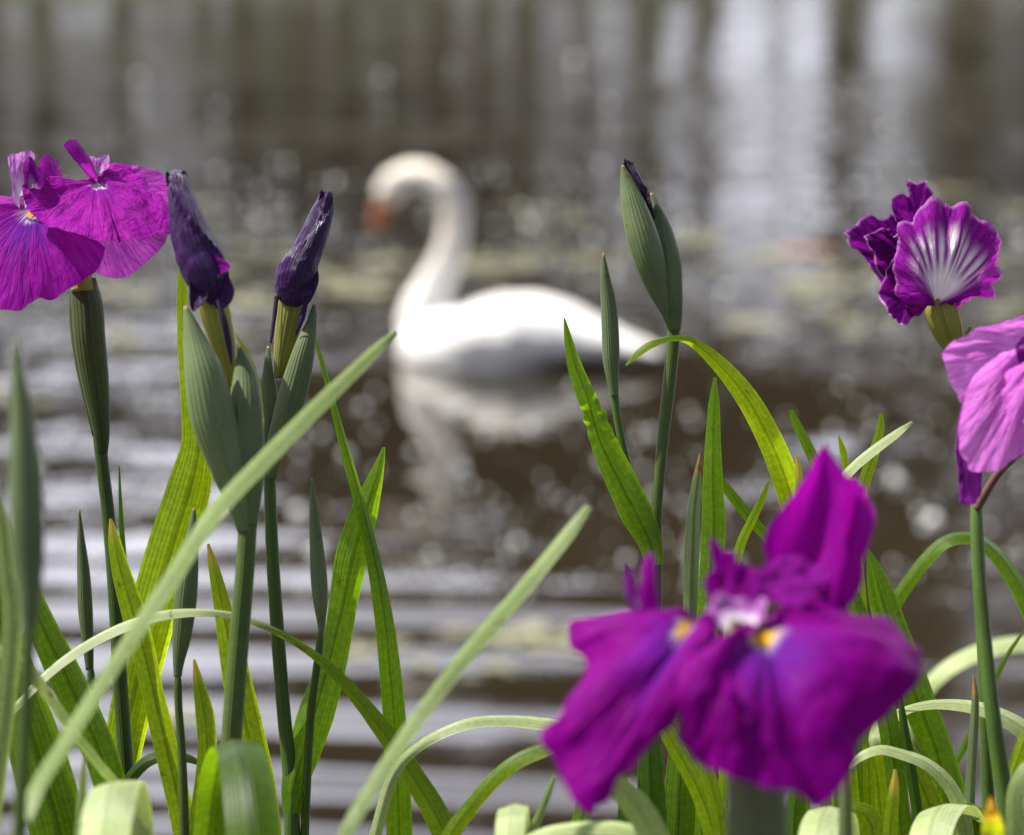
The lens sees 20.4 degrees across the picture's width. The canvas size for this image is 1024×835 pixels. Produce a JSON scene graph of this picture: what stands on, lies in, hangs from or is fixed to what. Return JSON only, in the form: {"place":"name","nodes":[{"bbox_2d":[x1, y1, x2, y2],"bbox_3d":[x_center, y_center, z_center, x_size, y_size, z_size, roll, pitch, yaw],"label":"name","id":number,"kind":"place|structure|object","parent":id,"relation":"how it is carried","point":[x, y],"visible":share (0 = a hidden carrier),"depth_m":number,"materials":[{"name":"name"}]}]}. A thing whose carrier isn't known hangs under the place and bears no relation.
{"place":"outdoors","nodes":[
{"label":"outdoors","id":0,"kind":"place"},
{"bbox_2d":[0,0,1023,834],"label":"pond water","id":1,"kind":"structure","parent":0,"point":[280,76],"depth_m":11.62,"materials":[{"name":"grey liquid"}]},
{"bbox_2d":[0,186,1023,723],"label":"floating weed","id":2,"kind":"object","parent":1,"relation":"on","point":[534,628],"visible":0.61,"depth_m":11.45,"materials":[{"name":"plant"}]},
{"bbox_2d":[0,56,1023,600],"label":"floating fluff","id":3,"kind":"object","parent":1,"relation":"on","point":[462,468],"visible":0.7,"depth_m":8.85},
{"bbox_2d":[371,162,661,369],"bbox_3d":[0.009,-0.474,9.880,1.054,0.805,0.446,3,11,17],"label":"swan","id":4,"kind":"object","parent":1,"relation":"on","point":[509,332],"visible":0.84,"depth_m":9.84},
{"bbox_2d":[779,248,831,252],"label":"fallen leaf","id":5,"kind":"object","parent":1,"relation":"on","point":[787,250],"visible":1,"depth_m":12.71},
{"bbox_3d":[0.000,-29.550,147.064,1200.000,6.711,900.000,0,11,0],"label":"ground","id":6,"kind":"structure","parent":0,"visible":0},
{"bbox_2d":[0,495,21,823],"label":"iris leaf","id":7,"kind":"object","parent":6,"relation":"on","point":[10,650],"visible":0.96,"depth_m":1.06,"materials":[{"name":"green plant"}]},
{"bbox_2d":[8,339,44,834],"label":"iris bud stalk","id":8,"kind":"object","parent":6,"relation":"on","point":[26,513],"visible":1,"depth_m":0.90,"materials":[{"name":"green plant"}]},
{"bbox_2d":[0,591,77,834],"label":"iris leaf","id":9,"kind":"object","parent":6,"relation":"on","point":[54,813],"visible":0.51,"depth_m":1.30,"materials":[{"name":"green plant"}]},
{"bbox_2d":[0,645,118,782],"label":"iris leaf","id":10,"kind":"object","parent":6,"relation":"on","point":[42,687],"visible":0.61,"depth_m":1.09,"materials":[{"name":"green plant"}]},
{"bbox_2d":[8,523,124,786],"bbox_3d":[-0.167,0.522,1.300,0.156,1.000,0.020,8,13,34],"label":"iris leaf","id":11,"kind":"object","parent":6,"relation":"on","point":[69,684],"visible":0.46,"depth_m":1.24,"materials":[{"name":"green plant"}]},
{"bbox_2d":[74,755,86,834],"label":"iris leaf","id":12,"kind":"object","parent":6,"relation":"on","point":[81,794],"visible":0.91,"depth_m":1.07,"materials":[{"name":"green plant"}]},
{"bbox_2d":[0,139,169,776],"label":"iris plant","id":13,"kind":"object","parent":6,"relation":"on","point":[59,234],"visible":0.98,"depth_m":1.24,"materials":[{"name":"purple plant"}]},
{"bbox_2d":[77,509,98,704],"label":"iris bud stalk","id":14,"kind":"object","parent":6,"relation":"on","point":[84,602],"visible":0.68,"depth_m":1.27,"materials":[{"name":"green plant"}]},
{"bbox_2d":[80,780,153,834],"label":"iris leaf","id":15,"kind":"object","parent":6,"relation":"on","point":[121,807],"visible":1,"depth_m":1.00,"materials":[{"name":"green plant"}]},
{"bbox_2d":[118,466,126,557],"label":"iris leaf","id":16,"kind":"object","parent":6,"relation":"on","point":[121,529],"visible":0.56,"depth_m":1.28,"materials":[{"name":"green plant"}]},
{"bbox_2d":[108,518,190,834],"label":"iris leaf","id":17,"kind":"object","parent":6,"relation":"on","point":[146,664],"visible":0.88,"depth_m":1.24,"materials":[{"name":"green plant"}]},
{"bbox_2d":[107,268,211,763],"bbox_3d":[-0.178,0.472,1.327,0.024,1.087,0.123,8,14,36],"label":"iris leaf","id":18,"kind":"object","parent":6,"relation":"on","point":[188,488],"visible":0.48,"depth_m":1.27,"materials":[{"name":"green plant"}]},
{"bbox_2d":[125,752,196,779],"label":"iris leaf","id":19,"kind":"object","parent":6,"relation":"on","point":[139,768],"visible":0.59,"depth_m":1.25,"materials":[{"name":"green plant"}]},
{"bbox_2d":[172,508,198,834],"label":"iris bud stalk","id":20,"kind":"object","parent":6,"relation":"on","point":[186,592],"visible":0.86,"depth_m":1.21,"materials":[{"name":"green plant"}]},
{"bbox_2d":[189,659,216,834],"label":"iris leaf","id":21,"kind":"object","parent":6,"relation":"on","point":[206,727],"visible":0.72,"depth_m":1.22,"materials":[{"name":"green plant"}]},
{"bbox_2d":[11,331,395,834],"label":"iris leaf","id":22,"kind":"object","parent":6,"relation":"on","point":[250,474],"visible":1,"depth_m":1.00,"materials":[{"name":"green plant"}]},
{"bbox_2d":[166,168,264,742],"bbox_3d":[-0.122,0.466,1.228,0.042,1.136,0.125,0,11,0],"label":"iris plant","id":23,"kind":"object","parent":6,"relation":"on","point":[228,427],"visible":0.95,"depth_m":1.16,"materials":[{"name":"green plant"}]},
{"bbox_2d":[15,609,451,834],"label":"iris leaf","id":24,"kind":"object","parent":6,"relation":"on","point":[432,807],"visible":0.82,"depth_m":1.21,"materials":[{"name":"green plant"}]},
{"bbox_2d":[194,739,280,834],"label":"iris leaf","id":25,"kind":"object","parent":6,"relation":"on","point":[236,794],"visible":1,"depth_m":1.04,"materials":[{"name":"green plant"}]},
{"bbox_2d":[207,544,281,834],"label":"iris leaf","id":26,"kind":"object","parent":6,"relation":"on","point":[253,729],"visible":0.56,"depth_m":1.26,"materials":[{"name":"green plant"}]},
{"bbox_2d":[300,478,327,834],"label":"iris bud stalk","id":27,"kind":"object","parent":6,"relation":"on","point":[318,575],"visible":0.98,"depth_m":1.23,"materials":[{"name":"green plant"}]},
{"bbox_2d":[261,190,384,834],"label":"iris plant","id":28,"kind":"object","parent":6,"relation":"on","point":[296,282],"visible":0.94,"depth_m":1.25,"materials":[{"name":"green plant"}]},
{"bbox_2d":[316,338,412,834],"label":"iris leaf","id":29,"kind":"object","parent":6,"relation":"on","point":[399,818],"visible":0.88,"depth_m":1.25,"materials":[{"name":"green plant"}]},
{"bbox_2d":[369,715,554,834],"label":"iris leaf","id":30,"kind":"object","parent":6,"relation":"on","point":[409,754],"visible":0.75,"depth_m":1.20,"materials":[{"name":"green plant"}]},
{"bbox_2d":[338,505,590,834],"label":"iris leaf","id":31,"kind":"object","parent":6,"relation":"on","point":[486,631],"visible":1,"depth_m":1.00,"materials":[{"name":"green plant"}]},
{"bbox_2d":[441,744,549,834],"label":"iris leaf","id":32,"kind":"object","parent":6,"relation":"on","point":[465,813],"visible":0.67,"depth_m":1.15,"materials":[{"name":"green plant"}]},
{"bbox_2d":[495,804,529,834],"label":"iris leaf","id":33,"kind":"object","parent":6,"relation":"on","point":[512,819],"visible":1,"depth_m":1.06,"materials":[{"name":"green plant"}]},
{"bbox_2d":[526,776,555,834],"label":"iris leaf","id":34,"kind":"object","parent":6,"relation":"on","point":[535,823],"visible":0.98,"depth_m":1.12,"materials":[{"name":"green plant"}]},
{"bbox_2d":[571,805,591,821],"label":"iris leaf","id":35,"kind":"object","parent":6,"relation":"on","point":[579,815],"visible":0.2,"depth_m":1.22,"materials":[{"name":"green plant"}]},
{"bbox_2d":[528,821,635,834],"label":"iris leaf","id":36,"kind":"object","parent":6,"relation":"on","point":[598,828],"visible":0.89,"depth_m":1.05,"materials":[{"name":"green plant"}]},
{"bbox_2d":[563,158,682,751],"bbox_3d":[0.064,0.453,1.305,0.053,1.133,0.113,-5,12,-22],"label":"iris plant","id":37,"kind":"object","parent":6,"relation":"on","point":[653,245],"visible":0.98,"depth_m":1.24,"materials":[{"name":"green plant"}]},
{"bbox_2d":[617,773,630,823],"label":"iris leaf","id":38,"kind":"object","parent":6,"relation":"on","point":[621,817],"visible":0.12,"depth_m":1.26,"materials":[{"name":"green plant"}]},
{"bbox_2d":[612,775,668,834],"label":"iris leaf","id":39,"kind":"object","parent":6,"relation":"on","point":[633,803],"visible":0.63,"depth_m":1.03,"materials":[{"name":"green plant"}]},
{"bbox_2d":[637,737,667,831],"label":"iris leaf","id":40,"kind":"object","parent":6,"relation":"on","point":[651,785],"visible":0.32,"depth_m":1.20,"materials":[{"name":"green plant"}]},
{"bbox_2d":[665,715,695,834],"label":"iris leaf","id":41,"kind":"object","parent":6,"relation":"on","point":[681,810],"visible":0.32,"depth_m":1.24,"materials":[{"name":"green plant"}]},
{"bbox_2d":[661,727,712,834],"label":"iris leaf","id":42,"kind":"object","parent":6,"relation":"on","point":[690,773],"visible":0.51,"depth_m":1.18,"materials":[{"name":"green plant"}]},
{"bbox_2d":[683,453,700,764],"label":"iris leaf","id":43,"kind":"object","parent":6,"relation":"on","point":[691,559],"visible":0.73,"depth_m":1.26,"materials":[{"name":"green plant"}]},
{"bbox_2d":[695,377,725,834],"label":"iris leaf","id":44,"kind":"object","parent":6,"relation":"on","point":[713,516],"visible":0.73,"depth_m":1.27,"materials":[{"name":"green plant"}]},
{"bbox_2d":[699,764,725,834],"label":"iris leaf","id":45,"kind":"object","parent":6,"relation":"on","point":[715,801],"visible":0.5,"depth_m":1.15,"materials":[{"name":"green plant"}]},
{"bbox_2d":[540,443,922,834],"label":"iris plant","id":46,"kind":"object","parent":6,"relation":"on","point":[810,687],"visible":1,"depth_m":0.89,"materials":[{"name":"plant"}]},
{"bbox_2d":[626,335,859,806],"bbox_3d":[0.129,0.486,1.326,0.150,1.059,0.054,5,12,25],"label":"iris leaf","id":47,"kind":"object","parent":6,"relation":"on","point":[777,456],"visible":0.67,"depth_m":1.25,"materials":[{"name":"green plant"}]},
{"bbox_2d":[719,480,770,808],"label":"iris leaf","id":48,"kind":"object","parent":6,"relation":"on","point":[741,542],"visible":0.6,"depth_m":1.24,"materials":[{"name":"green plant"}]},
{"bbox_2d":[723,478,831,807],"bbox_3d":[0.137,0.516,1.350,0.031,0.991,0.110,-8,14,-36],"label":"iris leaf","id":49,"kind":"object","parent":6,"relation":"on","point":[742,508],"visible":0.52,"depth_m":1.29,"materials":[{"name":"green plant"}]},
{"bbox_2d":[787,791,805,834],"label":"iris leaf","id":50,"kind":"object","parent":6,"relation":"on","point":[796,808],"visible":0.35,"depth_m":1.22,"materials":[{"name":"green plant"}]},
{"bbox_2d":[795,455,809,812],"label":"iris leaf","id":51,"kind":"object","parent":6,"relation":"on","point":[798,475],"visible":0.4,"depth_m":1.23,"materials":[{"name":"green plant"}]},
{"bbox_2d":[789,409,863,802],"bbox_3d":[0.155,0.505,1.335,0.022,1.020,0.102,-5,12,-23],"label":"iris leaf","id":52,"kind":"object","parent":6,"relation":"on","point":[810,451],"visible":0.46,"depth_m":1.28,"materials":[{"name":"green plant"}]},
{"bbox_2d":[799,806,859,834],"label":"iris leaf","id":53,"kind":"object","parent":6,"relation":"on","point":[821,821],"visible":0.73,"depth_m":1.09,"materials":[{"name":"green plant"}]},
{"bbox_2d":[838,775,852,834],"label":"iris leaf","id":54,"kind":"object","parent":6,"relation":"on","point":[845,821],"visible":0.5,"depth_m":1.04,"materials":[{"name":"green plant"}]},
{"bbox_2d":[838,436,875,808],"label":"iris leaf","id":55,"kind":"object","parent":6,"relation":"on","point":[869,793],"visible":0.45,"depth_m":1.27,"materials":[{"name":"green plant"}]},
{"bbox_2d":[834,414,883,807],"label":"iris leaf","id":56,"kind":"object","parent":6,"relation":"on","point":[866,474],"visible":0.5,"depth_m":1.26,"materials":[{"name":"green plant"}]},
{"bbox_2d":[852,802,883,834],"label":"iris leaf","id":57,"kind":"object","parent":6,"relation":"on","point":[870,820],"visible":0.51,"depth_m":1.20,"materials":[{"name":"green plant"}]},
{"bbox_2d":[844,421,912,476],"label":"iris leaf","id":58,"kind":"object","parent":6,"relation":"on","point":[857,463],"visible":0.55,"depth_m":1.25,"materials":[{"name":"green plant"}]},
{"bbox_2d":[848,592,911,834],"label":"iris leaf","id":59,"kind":"object","parent":6,"relation":"on","point":[889,730],"visible":0.34,"depth_m":1.22,"materials":[{"name":"green plant"}]},
{"bbox_2d":[874,742,886,820],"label":"iris leaf","id":60,"kind":"object","parent":6,"relation":"on","point":[881,791],"visible":0.13,"depth_m":1.30,"materials":[{"name":"green plant"}]},
{"bbox_2d":[883,769,898,834],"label":"iris leaf","id":61,"kind":"object","parent":6,"relation":"on","point":[891,818],"visible":1,"depth_m":1.17,"materials":[{"name":"green plant"}]},
{"bbox_2d":[899,701,922,822],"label":"iris leaf","id":62,"kind":"object","parent":6,"relation":"on","point":[914,791],"visible":0.75,"depth_m":1.22,"materials":[{"name":"green plant"}]},
{"bbox_2d":[855,745,973,834],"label":"iris leaf","id":63,"kind":"object","parent":6,"relation":"on","point":[942,777],"visible":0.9,"depth_m":1.21,"materials":[{"name":"green plant"}]},
{"bbox_2d":[867,550,964,803],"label":"iris leaf","id":64,"kind":"object","parent":6,"relation":"on","point":[929,730],"visible":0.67,"depth_m":1.27,"materials":[{"name":"green plant"}]},
{"bbox_2d":[844,179,1002,810],"bbox_3d":[0.213,0.447,1.374,0.061,1.117,0.135,-8,13,-35],"label":"iris plant","id":65,"kind":"object","parent":6,"relation":"on","point":[922,249],"visible":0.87,"depth_m":1.29,"materials":[{"name":"purple plant"}]},
{"bbox_2d":[912,743,952,834],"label":"iris leaf","id":66,"kind":"object","parent":6,"relation":"on","point":[930,795],"visible":0.21,"depth_m":1.25,"materials":[{"name":"green plant"}]},
{"bbox_2d":[869,699,1023,756],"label":"iris leaf","id":67,"kind":"object","parent":6,"relation":"on","point":[1013,723],"visible":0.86,"depth_m":1.24,"materials":[{"name":"green plant"}]},
{"bbox_2d":[910,804,983,834],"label":"iris leaf","id":68,"kind":"object","parent":6,"relation":"on","point":[940,819],"visible":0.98,"depth_m":1.14,"materials":[{"name":"green plant"}]},
{"bbox_2d":[894,532,1023,619],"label":"iris leaf","id":69,"kind":"object","parent":6,"relation":"on","point":[996,555],"visible":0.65,"depth_m":1.35,"materials":[{"name":"green plant"}]},
{"bbox_2d":[956,761,964,796],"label":"iris leaf","id":70,"kind":"object","parent":6,"relation":"on","point":[962,782],"visible":0.09,"depth_m":1.29,"materials":[{"name":"green plant"}]},
{"bbox_2d":[907,636,1023,740],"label":"iris leaf","id":71,"kind":"object","parent":6,"relation":"on","point":[941,673],"visible":0.38,"depth_m":1.75,"materials":[{"name":"green plant"}]},
{"bbox_2d":[949,802,984,834],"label":"iris leaf","id":72,"kind":"object","parent":6,"relation":"on","point":[977,827],"visible":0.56,"depth_m":1.21,"materials":[{"name":"green plant"}]},
{"bbox_2d":[965,675,978,803],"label":"iris leaf","id":73,"kind":"object","parent":6,"relation":"on","point":[970,779],"visible":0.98,"depth_m":1.22,"materials":[{"name":"green plant"}]},
{"bbox_2d":[942,315,1023,834],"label":"iris plant","id":74,"kind":"object","parent":6,"relation":"on","point":[984,365],"visible":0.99,"depth_m":1.14,"materials":[{"name":"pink plant"}]},
{"bbox_2d":[955,630,1023,764],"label":"iris leaf","id":75,"kind":"object","parent":6,"relation":"on","point":[962,750],"visible":0.41,"depth_m":1.33,"materials":[{"name":"green plant"}]},
{"bbox_2d":[981,797,1003,834],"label":"iris leaf","id":76,"kind":"object","parent":6,"relation":"on","point":[992,823],"visible":1,"depth_m":1.01,"materials":[{"name":"yellow plant"}]},
{"bbox_2d":[1006,762,1023,834],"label":"iris leaf","id":77,"kind":"object","parent":6,"relation":"on","point":[1015,809],"visible":1,"depth_m":1.10,"materials":[{"name":"green plant"}]},
{"bbox_2d":[1009,728,1023,778],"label":"iris leaf","id":78,"kind":"object","parent":6,"relation":"on","point":[1016,760],"visible":0.28,"depth_m":1.22,"materials":[{"name":"green plant"}]}
]}

